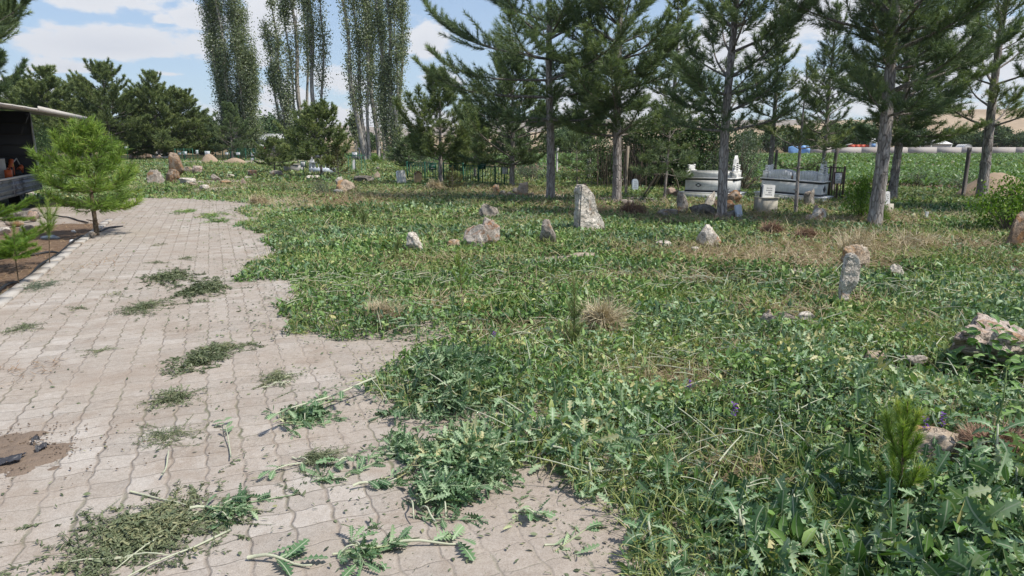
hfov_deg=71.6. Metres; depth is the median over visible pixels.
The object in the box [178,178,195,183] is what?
field stone
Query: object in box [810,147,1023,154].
boundary wall
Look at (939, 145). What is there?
white tent
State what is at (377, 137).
poplar tree
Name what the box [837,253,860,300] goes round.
standing stone
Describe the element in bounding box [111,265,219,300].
weed heap
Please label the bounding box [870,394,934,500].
pine seedling
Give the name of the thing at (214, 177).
field stone
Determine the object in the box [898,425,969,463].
field stone
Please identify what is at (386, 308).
dry tussock
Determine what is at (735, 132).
shrub
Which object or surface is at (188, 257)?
weed heap
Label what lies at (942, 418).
wildflower
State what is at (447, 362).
weed heap
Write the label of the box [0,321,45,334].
weed heap
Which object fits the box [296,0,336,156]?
poplar tree
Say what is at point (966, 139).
distant tree
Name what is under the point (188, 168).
field stone
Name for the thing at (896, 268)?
field stone
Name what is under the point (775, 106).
pine tree
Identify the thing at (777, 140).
distant tree
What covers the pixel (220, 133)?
pine tree
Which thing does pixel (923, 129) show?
distant tree
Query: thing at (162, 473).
cut stalk
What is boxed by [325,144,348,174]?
pine tree
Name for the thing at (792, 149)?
tarpaulin heap
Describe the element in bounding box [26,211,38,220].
field stone
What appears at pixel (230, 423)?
cut stalk
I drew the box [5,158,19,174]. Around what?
garden machine
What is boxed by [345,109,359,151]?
poplar tree
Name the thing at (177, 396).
weed heap
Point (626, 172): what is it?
wooden pole
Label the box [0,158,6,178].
metal drum
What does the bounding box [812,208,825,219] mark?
field stone
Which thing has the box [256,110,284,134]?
distant tree
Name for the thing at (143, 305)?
weed heap
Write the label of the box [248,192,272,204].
dry tussock
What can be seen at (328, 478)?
weed heap
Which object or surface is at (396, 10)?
poplar tree
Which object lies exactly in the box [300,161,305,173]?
plaque sign
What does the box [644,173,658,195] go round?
wooden prop
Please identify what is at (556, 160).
fence post
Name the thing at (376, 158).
bush
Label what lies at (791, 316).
field stone
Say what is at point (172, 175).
field stone
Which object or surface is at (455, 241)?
field stone
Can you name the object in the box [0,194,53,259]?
sapling
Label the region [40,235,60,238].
plastic film
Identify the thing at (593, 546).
weed heap
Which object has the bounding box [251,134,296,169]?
pine tree
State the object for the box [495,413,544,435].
cut stalk
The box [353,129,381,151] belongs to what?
distant tree
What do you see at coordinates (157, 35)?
sky
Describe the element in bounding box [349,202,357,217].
pine seedling
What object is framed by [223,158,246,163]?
soil mound
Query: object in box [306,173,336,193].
wormwood clump
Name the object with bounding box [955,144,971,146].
dome greenhouse
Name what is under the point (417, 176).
headstone
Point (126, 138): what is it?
pine tree
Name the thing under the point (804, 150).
tarpaulin heap
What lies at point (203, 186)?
field stone
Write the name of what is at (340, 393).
cut stalk
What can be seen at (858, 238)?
dry tussock
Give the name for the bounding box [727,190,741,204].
field stone
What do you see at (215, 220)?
weed heap
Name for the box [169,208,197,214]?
weed heap
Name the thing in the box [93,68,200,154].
pine tree
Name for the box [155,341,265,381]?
weed heap
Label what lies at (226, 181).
field stone
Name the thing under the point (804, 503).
thistle plant
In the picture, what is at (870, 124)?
distant tree
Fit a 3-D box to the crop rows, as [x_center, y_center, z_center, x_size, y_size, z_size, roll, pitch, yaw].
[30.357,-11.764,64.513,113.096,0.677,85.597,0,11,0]
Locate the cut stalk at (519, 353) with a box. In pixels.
[488,350,540,355]
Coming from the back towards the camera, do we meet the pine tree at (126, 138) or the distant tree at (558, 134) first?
the distant tree at (558, 134)
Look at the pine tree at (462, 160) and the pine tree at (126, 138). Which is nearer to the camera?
the pine tree at (462, 160)
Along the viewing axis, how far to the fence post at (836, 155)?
24.10 m
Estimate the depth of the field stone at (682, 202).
16.63 m
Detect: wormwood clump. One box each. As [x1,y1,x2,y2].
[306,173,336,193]
[410,155,442,173]
[515,162,531,174]
[516,160,546,179]
[888,160,954,187]
[945,162,977,187]
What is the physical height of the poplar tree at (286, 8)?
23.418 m
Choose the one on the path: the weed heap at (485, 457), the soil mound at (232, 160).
the weed heap at (485, 457)
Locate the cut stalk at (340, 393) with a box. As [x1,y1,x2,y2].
[267,376,375,419]
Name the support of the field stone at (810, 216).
on the ground at (58, 229)
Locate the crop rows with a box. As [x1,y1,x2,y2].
[335,152,1023,186]
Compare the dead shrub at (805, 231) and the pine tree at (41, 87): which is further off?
the pine tree at (41, 87)
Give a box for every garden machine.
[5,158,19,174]
[15,165,23,174]
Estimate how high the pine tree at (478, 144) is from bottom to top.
3.243 m
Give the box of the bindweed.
[824,314,1023,412]
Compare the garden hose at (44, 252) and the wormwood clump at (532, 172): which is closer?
the garden hose at (44, 252)
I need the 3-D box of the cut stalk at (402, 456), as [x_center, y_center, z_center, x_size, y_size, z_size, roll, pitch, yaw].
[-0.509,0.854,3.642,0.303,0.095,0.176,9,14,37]
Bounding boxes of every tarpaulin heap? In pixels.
[788,146,797,152]
[801,145,809,153]
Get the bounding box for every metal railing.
[174,148,193,159]
[215,148,261,159]
[406,161,463,179]
[462,164,509,184]
[816,166,845,197]
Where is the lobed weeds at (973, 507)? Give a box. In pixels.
[27,157,1023,575]
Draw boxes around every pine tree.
[0,0,37,92]
[0,74,45,129]
[2,63,118,154]
[33,79,120,155]
[45,58,156,156]
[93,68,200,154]
[102,87,156,157]
[142,87,233,158]
[186,110,227,155]
[204,101,259,157]
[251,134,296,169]
[272,97,354,174]
[282,126,314,163]
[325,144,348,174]
[381,136,426,169]
[392,60,472,181]
[410,0,638,198]
[444,111,510,178]
[444,165,464,189]
[447,129,476,176]
[451,47,587,187]
[520,0,692,201]
[556,130,596,184]
[564,54,609,176]
[629,96,705,198]
[642,0,707,185]
[655,0,812,218]
[742,0,803,164]
[761,56,853,213]
[776,0,1023,224]
[783,0,868,160]
[825,0,1016,199]
[930,0,1023,196]
[1012,59,1023,80]
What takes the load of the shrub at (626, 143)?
on the ground at (58, 229)
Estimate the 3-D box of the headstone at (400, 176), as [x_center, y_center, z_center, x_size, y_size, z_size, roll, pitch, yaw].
[-4.464,-4.410,28.618,0.354,0.644,0.120,-11,12,-32]
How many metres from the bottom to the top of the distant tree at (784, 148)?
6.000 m
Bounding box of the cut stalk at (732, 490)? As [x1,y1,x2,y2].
[716,484,768,524]
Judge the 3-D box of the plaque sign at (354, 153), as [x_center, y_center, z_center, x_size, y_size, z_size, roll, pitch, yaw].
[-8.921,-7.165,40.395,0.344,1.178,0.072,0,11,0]
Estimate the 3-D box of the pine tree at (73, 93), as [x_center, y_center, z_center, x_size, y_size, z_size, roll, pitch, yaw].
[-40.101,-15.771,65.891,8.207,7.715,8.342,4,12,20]
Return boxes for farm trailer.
[846,144,868,146]
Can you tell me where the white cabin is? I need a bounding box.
[869,138,877,146]
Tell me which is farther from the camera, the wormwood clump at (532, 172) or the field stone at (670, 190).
the wormwood clump at (532, 172)
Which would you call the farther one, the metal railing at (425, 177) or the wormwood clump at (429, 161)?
the wormwood clump at (429, 161)
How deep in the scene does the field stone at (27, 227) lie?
13.01 m
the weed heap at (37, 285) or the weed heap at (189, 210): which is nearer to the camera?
the weed heap at (37, 285)
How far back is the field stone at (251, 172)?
35.31 m
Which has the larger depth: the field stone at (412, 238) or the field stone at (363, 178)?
the field stone at (363, 178)
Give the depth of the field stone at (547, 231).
11.52 m
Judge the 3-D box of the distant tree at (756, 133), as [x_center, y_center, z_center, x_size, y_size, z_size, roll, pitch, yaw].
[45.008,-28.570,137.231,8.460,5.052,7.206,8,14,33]
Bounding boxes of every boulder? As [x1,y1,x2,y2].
[947,312,1023,364]
[1006,211,1023,247]
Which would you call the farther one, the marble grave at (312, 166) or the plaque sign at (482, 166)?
the marble grave at (312, 166)
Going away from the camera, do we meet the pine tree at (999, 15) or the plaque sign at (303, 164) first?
the pine tree at (999, 15)
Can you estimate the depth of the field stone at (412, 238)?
10.65 m
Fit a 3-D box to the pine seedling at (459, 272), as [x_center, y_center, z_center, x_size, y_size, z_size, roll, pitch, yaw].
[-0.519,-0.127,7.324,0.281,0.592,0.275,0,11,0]
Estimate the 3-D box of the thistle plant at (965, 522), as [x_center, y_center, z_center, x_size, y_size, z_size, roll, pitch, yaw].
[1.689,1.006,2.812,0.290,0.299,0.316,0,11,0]
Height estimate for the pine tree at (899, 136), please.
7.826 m
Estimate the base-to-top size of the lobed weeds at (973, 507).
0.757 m
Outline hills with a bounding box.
[325,108,1023,146]
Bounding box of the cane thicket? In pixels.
[589,133,679,186]
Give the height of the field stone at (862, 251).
0.341 m
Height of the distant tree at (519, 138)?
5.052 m
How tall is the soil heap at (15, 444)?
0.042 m
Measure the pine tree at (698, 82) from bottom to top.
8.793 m
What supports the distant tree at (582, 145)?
on the ground at (58, 229)
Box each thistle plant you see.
[565,462,610,496]
[622,512,679,557]
[694,496,768,555]
[761,487,818,518]
[787,519,853,570]
[904,505,983,559]
[945,493,1023,538]
[967,415,1023,465]
[986,467,1023,515]
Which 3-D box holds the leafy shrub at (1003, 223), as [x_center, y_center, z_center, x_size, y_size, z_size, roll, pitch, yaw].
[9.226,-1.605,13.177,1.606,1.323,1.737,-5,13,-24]
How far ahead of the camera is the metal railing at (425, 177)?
31.71 m
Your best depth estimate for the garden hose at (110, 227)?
13.61 m
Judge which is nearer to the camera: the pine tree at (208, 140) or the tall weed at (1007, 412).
the tall weed at (1007, 412)
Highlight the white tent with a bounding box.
[924,140,951,146]
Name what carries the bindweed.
on the ground at (58, 229)
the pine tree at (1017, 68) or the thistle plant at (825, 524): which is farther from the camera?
the pine tree at (1017, 68)
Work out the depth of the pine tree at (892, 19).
13.28 m
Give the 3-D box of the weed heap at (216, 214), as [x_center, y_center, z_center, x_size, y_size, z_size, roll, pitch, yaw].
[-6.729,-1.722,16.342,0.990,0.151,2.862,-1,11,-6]
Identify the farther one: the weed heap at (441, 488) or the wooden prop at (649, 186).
the wooden prop at (649, 186)
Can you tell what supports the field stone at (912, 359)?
on the ground at (58, 229)
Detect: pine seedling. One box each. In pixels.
[280,182,286,192]
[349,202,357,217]
[358,206,368,226]
[393,233,402,253]
[451,249,472,292]
[559,275,586,344]
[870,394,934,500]
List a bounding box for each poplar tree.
[193,0,268,157]
[257,0,298,142]
[273,0,317,155]
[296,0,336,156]
[335,0,379,158]
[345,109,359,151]
[357,0,392,159]
[366,0,412,157]
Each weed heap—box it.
[0,274,91,294]
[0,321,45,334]
[0,459,306,575]
[59,304,89,314]
[75,345,123,356]
[102,291,128,297]
[106,295,189,321]
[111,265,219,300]
[130,417,212,450]
[133,384,206,414]
[144,260,170,263]
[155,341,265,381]
[161,275,252,305]
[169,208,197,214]
[177,209,235,220]
[177,255,203,260]
[192,483,298,528]
[197,337,267,358]
[200,217,232,223]
[251,368,307,398]
[262,391,349,438]
[287,441,357,478]
[306,453,385,484]
[332,517,410,575]
[353,428,440,463]
[369,338,552,496]
[372,462,419,488]
[397,417,542,511]
[401,461,492,530]
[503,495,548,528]
[544,519,608,559]
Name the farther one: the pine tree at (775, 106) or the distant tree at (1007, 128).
the distant tree at (1007, 128)
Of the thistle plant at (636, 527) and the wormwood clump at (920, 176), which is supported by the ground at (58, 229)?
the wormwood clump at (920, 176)
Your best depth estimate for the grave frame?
39.88 m
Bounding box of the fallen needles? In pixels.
[0,220,158,467]
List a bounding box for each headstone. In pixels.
[396,170,405,182]
[413,171,421,183]
[632,179,637,189]
[734,204,742,216]
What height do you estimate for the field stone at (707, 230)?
0.382 m
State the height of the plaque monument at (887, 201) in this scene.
0.543 m
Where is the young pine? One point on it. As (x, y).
(83, 133)
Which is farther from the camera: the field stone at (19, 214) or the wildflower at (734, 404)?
the field stone at (19, 214)
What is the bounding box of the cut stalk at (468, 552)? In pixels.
[366,523,475,560]
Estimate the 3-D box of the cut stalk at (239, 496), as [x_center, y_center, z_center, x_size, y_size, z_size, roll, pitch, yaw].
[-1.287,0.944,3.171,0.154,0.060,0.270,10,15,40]
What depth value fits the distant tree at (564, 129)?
117.67 m
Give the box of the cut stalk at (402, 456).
[386,452,424,464]
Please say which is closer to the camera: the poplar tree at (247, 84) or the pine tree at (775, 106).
the pine tree at (775, 106)
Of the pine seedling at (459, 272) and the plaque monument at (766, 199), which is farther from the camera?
the plaque monument at (766, 199)
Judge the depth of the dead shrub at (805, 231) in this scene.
11.97 m
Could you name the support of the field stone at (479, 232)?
on the ground at (58, 229)
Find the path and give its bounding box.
[0,196,765,575]
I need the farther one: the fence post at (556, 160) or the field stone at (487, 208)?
the fence post at (556, 160)
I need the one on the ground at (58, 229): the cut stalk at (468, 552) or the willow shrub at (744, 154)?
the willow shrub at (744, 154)
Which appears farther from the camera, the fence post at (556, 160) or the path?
the fence post at (556, 160)
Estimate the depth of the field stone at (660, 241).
11.09 m
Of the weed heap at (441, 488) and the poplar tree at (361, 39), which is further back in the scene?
the poplar tree at (361, 39)
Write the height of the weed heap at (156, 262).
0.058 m
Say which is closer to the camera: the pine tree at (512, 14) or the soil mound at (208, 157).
the pine tree at (512, 14)
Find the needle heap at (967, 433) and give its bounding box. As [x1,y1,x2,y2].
[951,413,1023,462]
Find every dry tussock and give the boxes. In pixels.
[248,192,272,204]
[360,296,415,329]
[425,176,448,189]
[567,285,643,339]
[832,220,888,252]
[886,220,950,248]
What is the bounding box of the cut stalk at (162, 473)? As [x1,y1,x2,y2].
[161,449,169,474]
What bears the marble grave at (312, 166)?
on the ground at (58, 229)
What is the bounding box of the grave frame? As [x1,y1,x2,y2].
[347,155,364,171]
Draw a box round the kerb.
[0,219,112,307]
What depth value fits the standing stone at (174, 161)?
34.75 m
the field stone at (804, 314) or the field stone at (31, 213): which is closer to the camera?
the field stone at (804, 314)
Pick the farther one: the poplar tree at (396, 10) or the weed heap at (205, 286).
the poplar tree at (396, 10)
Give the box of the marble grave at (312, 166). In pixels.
[309,158,334,172]
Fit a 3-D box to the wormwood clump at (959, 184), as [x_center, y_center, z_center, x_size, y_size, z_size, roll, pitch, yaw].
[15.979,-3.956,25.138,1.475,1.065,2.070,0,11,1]
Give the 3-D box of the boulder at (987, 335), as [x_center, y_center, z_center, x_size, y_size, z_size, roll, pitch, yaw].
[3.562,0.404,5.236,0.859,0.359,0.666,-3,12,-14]
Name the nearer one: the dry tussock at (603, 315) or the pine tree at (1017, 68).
the dry tussock at (603, 315)
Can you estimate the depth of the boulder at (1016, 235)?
11.08 m
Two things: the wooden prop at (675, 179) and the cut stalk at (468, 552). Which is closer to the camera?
the cut stalk at (468, 552)
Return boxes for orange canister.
[4,167,12,177]
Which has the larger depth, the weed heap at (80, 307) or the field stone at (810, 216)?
the field stone at (810, 216)
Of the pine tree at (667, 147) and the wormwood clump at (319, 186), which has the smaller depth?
the pine tree at (667, 147)
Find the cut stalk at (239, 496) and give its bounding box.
[189,490,246,511]
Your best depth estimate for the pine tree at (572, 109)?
32.81 m
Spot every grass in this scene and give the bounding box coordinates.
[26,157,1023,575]
[27,157,1023,575]
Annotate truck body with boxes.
[0,103,86,203]
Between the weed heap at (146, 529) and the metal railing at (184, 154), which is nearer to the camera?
the weed heap at (146, 529)
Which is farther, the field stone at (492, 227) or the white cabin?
the white cabin
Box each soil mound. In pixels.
[201,154,217,162]
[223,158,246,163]
[957,172,1022,197]
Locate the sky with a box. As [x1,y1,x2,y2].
[0,0,1023,127]
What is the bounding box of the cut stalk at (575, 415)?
[560,407,599,425]
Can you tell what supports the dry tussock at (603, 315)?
on the ground at (58, 229)
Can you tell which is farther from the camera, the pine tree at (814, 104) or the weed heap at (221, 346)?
the pine tree at (814, 104)
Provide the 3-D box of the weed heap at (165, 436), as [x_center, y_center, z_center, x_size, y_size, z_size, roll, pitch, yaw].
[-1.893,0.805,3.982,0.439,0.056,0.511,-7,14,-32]
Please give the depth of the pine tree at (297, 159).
44.79 m
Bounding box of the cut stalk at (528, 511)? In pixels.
[517,498,555,520]
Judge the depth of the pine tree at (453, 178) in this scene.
24.44 m
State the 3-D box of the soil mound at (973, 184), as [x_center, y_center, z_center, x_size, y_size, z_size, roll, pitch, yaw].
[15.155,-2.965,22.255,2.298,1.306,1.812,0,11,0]
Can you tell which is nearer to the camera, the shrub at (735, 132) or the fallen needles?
the fallen needles
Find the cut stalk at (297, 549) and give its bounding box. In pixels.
[247,538,327,575]
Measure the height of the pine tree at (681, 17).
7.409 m
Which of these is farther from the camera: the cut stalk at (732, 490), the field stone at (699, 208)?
the field stone at (699, 208)
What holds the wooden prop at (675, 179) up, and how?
on the ground at (58, 229)
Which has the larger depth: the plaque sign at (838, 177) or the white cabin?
the white cabin
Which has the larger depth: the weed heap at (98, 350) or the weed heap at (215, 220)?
the weed heap at (215, 220)
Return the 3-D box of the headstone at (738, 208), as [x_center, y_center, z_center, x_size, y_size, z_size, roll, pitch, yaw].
[4.875,-1.601,15.271,0.143,0.380,0.060,-13,11,-17]
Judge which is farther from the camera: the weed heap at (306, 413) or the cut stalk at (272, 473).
the weed heap at (306, 413)
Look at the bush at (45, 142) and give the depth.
39.02 m
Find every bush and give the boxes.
[33,119,63,171]
[233,145,250,158]
[366,154,385,162]
[381,149,406,162]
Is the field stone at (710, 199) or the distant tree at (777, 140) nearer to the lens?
the field stone at (710, 199)
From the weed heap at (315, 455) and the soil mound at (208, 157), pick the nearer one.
the weed heap at (315, 455)
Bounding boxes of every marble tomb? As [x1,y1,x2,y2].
[679,156,746,198]
[754,158,833,201]
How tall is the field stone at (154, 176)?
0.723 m
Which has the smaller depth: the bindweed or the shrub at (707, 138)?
the bindweed
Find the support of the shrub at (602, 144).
on the ground at (58, 229)
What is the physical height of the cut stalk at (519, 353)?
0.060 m
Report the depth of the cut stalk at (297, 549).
2.75 m
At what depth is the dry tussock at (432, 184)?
25.05 m
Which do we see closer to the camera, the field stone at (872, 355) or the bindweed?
the bindweed
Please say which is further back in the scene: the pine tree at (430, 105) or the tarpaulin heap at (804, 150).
the tarpaulin heap at (804, 150)
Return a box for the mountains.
[293,117,841,137]
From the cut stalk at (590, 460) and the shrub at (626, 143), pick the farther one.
the shrub at (626, 143)
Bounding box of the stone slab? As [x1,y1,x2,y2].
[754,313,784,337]
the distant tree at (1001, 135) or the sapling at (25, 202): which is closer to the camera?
the sapling at (25, 202)
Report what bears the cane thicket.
on the ground at (58, 229)
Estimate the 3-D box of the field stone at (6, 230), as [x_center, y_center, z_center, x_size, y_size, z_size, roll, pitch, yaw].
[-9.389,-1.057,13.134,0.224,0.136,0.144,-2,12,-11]
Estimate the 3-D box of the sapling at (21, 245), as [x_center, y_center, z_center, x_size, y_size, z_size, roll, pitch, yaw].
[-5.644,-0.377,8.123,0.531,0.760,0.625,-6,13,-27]
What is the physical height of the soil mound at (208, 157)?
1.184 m
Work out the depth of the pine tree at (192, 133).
63.37 m
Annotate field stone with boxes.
[0,227,10,233]
[2,212,26,217]
[5,220,23,225]
[19,224,33,233]
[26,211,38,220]
[147,169,164,183]
[166,169,179,182]
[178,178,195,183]
[184,167,191,172]
[192,166,202,174]
[199,184,209,190]
[211,174,220,180]
[220,179,230,184]
[247,170,256,176]
[270,170,282,175]
[336,179,355,190]
[353,175,373,182]
[406,232,422,249]
[447,239,459,245]
[463,224,488,246]
[478,203,499,218]
[482,217,499,246]
[492,184,499,191]
[539,219,555,241]
[566,252,594,258]
[656,240,669,245]
[657,209,677,215]
[666,187,678,196]
[676,192,687,211]
[689,204,716,215]
[696,224,720,247]
[704,191,714,204]
[725,210,734,217]
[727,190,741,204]
[727,200,734,210]
[778,312,797,320]
[797,311,814,321]
[804,189,814,204]
[805,214,812,220]
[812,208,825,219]
[840,244,869,267]
[863,350,886,362]
[890,264,903,275]
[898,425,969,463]
[900,355,928,365]
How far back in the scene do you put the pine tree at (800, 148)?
15.51 m
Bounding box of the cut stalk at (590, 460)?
[553,445,615,469]
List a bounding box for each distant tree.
[177,119,220,154]
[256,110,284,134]
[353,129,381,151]
[501,126,535,150]
[539,128,573,152]
[540,125,574,152]
[565,134,597,152]
[729,129,767,152]
[757,131,790,151]
[774,124,808,151]
[803,123,822,144]
[816,119,860,146]
[841,117,874,146]
[857,120,877,133]
[903,127,922,146]
[913,126,939,146]
[940,126,962,145]
[949,125,981,146]
[970,129,982,146]
[974,118,1014,146]
[996,125,1016,146]
[1002,129,1023,146]
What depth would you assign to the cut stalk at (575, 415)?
3.95 m
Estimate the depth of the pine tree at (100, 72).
57.43 m
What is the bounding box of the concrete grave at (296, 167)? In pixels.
[283,164,302,171]
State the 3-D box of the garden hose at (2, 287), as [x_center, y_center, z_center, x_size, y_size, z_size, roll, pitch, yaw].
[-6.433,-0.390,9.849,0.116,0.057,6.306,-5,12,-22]
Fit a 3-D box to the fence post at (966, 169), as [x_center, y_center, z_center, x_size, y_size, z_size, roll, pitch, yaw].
[14.092,-3.540,22.042,0.138,1.616,0.116,0,11,0]
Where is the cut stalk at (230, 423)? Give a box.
[213,417,233,457]
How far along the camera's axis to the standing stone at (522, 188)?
21.95 m
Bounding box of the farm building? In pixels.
[258,134,283,154]
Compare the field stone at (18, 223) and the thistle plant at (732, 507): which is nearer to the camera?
the thistle plant at (732, 507)
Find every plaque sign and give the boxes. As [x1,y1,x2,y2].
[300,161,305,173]
[352,152,357,170]
[429,163,435,175]
[479,163,485,182]
[502,166,507,184]
[833,172,842,199]
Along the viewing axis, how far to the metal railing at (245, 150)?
58.87 m
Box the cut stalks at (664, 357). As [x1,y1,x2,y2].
[238,263,1023,575]
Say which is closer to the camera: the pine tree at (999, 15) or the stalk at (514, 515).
the stalk at (514, 515)
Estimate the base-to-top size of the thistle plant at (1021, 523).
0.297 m
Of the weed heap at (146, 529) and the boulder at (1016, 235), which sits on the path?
the weed heap at (146, 529)
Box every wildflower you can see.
[731,401,737,421]
[938,411,946,426]
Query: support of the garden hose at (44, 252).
on the ground at (58, 229)
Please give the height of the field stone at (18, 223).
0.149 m
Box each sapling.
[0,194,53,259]
[0,223,43,282]
[35,195,63,262]
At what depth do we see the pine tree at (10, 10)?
24.58 m
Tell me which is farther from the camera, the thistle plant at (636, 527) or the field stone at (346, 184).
the field stone at (346, 184)
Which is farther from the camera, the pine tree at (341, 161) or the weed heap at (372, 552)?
the pine tree at (341, 161)
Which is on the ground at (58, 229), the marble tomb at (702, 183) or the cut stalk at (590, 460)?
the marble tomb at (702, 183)
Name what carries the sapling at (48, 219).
on the ground at (58, 229)
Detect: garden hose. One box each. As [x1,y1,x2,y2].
[0,234,84,290]
[0,251,61,259]
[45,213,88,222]
[99,225,122,231]
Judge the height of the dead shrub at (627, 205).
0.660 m
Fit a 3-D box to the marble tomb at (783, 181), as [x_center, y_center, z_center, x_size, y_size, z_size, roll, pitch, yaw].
[8.261,-3.158,20.735,2.010,1.327,0.920,13,17,38]
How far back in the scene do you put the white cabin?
114.66 m
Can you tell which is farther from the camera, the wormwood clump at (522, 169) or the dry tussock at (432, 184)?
the wormwood clump at (522, 169)
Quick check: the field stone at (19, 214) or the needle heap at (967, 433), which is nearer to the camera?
the needle heap at (967, 433)
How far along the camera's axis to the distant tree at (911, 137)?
145.82 m
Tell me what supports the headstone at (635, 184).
on the ground at (58, 229)
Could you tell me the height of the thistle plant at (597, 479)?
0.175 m
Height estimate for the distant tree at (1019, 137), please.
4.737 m
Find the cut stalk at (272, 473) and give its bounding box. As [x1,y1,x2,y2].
[258,452,334,478]
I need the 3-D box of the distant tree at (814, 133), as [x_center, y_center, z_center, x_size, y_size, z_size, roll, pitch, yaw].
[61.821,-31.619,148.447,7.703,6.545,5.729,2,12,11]
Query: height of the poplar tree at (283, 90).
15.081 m
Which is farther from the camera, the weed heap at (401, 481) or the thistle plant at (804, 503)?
the weed heap at (401, 481)
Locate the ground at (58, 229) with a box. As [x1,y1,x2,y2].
[0,147,1023,575]
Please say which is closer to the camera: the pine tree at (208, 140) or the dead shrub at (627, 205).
the dead shrub at (627, 205)
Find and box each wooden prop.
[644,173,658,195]
[671,168,679,188]
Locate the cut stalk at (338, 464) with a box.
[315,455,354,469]
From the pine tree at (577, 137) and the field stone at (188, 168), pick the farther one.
the field stone at (188, 168)
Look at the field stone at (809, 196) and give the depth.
18.36 m
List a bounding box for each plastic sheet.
[0,452,25,464]
[31,434,39,443]
[34,442,48,451]
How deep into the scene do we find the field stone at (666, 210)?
15.95 m
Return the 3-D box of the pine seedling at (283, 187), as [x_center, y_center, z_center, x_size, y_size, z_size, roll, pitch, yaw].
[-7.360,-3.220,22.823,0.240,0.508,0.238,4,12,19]
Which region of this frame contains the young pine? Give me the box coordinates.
[25,112,148,235]
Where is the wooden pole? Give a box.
[624,146,629,193]
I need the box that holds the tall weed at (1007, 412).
[956,363,1023,453]
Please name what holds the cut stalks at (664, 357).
on the ground at (58, 229)
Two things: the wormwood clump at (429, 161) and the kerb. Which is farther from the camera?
the wormwood clump at (429, 161)
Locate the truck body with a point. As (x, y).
(17, 137)
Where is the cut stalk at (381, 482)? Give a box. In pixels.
[352,466,409,489]
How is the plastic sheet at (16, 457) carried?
on the soil heap at (15, 444)
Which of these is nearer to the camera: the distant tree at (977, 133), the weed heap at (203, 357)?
the weed heap at (203, 357)
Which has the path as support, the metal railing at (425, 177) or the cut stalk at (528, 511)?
the cut stalk at (528, 511)
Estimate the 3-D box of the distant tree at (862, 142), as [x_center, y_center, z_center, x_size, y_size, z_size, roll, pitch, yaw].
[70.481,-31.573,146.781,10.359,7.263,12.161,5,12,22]
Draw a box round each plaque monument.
[753,184,779,213]
[884,191,893,213]
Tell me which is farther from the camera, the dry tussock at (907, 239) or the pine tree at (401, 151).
the pine tree at (401, 151)
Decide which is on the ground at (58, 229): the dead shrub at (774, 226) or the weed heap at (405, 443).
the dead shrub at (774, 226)
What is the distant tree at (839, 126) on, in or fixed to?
on the ground at (58, 229)
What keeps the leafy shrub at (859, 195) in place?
on the ground at (58, 229)
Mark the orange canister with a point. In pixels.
(8, 172)
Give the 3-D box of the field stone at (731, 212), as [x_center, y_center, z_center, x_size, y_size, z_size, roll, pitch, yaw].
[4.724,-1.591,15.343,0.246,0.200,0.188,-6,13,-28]
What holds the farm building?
on the ground at (58, 229)
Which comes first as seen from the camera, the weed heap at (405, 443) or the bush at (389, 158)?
the weed heap at (405, 443)
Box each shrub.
[567,119,629,180]
[596,119,676,182]
[619,199,652,215]
[629,86,718,186]
[633,107,744,186]
[674,92,765,182]
[699,117,780,190]
[756,218,791,232]
[792,225,824,238]
[833,168,891,219]
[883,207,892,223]
[952,168,1023,230]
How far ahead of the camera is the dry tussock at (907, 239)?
10.83 m
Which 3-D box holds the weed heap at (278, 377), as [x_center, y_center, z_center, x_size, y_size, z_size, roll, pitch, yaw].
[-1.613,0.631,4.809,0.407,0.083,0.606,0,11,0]
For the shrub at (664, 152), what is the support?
on the ground at (58, 229)
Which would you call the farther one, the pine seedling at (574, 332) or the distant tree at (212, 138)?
the distant tree at (212, 138)
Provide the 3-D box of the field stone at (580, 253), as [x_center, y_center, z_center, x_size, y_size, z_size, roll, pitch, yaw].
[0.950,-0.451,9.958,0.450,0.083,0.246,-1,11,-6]
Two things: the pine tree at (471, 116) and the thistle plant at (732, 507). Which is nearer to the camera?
the thistle plant at (732, 507)
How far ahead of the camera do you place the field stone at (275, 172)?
34.73 m
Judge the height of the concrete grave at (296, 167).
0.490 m
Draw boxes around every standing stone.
[168,152,183,175]
[517,182,527,196]
[573,184,604,231]
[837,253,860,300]
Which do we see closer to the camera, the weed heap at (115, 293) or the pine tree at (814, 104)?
the weed heap at (115, 293)
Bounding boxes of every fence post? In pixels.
[556,148,558,171]
[774,149,777,169]
[830,148,839,189]
[961,147,971,195]
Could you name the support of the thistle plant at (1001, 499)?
on the ground at (58, 229)
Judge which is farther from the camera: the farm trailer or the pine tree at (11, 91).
the farm trailer

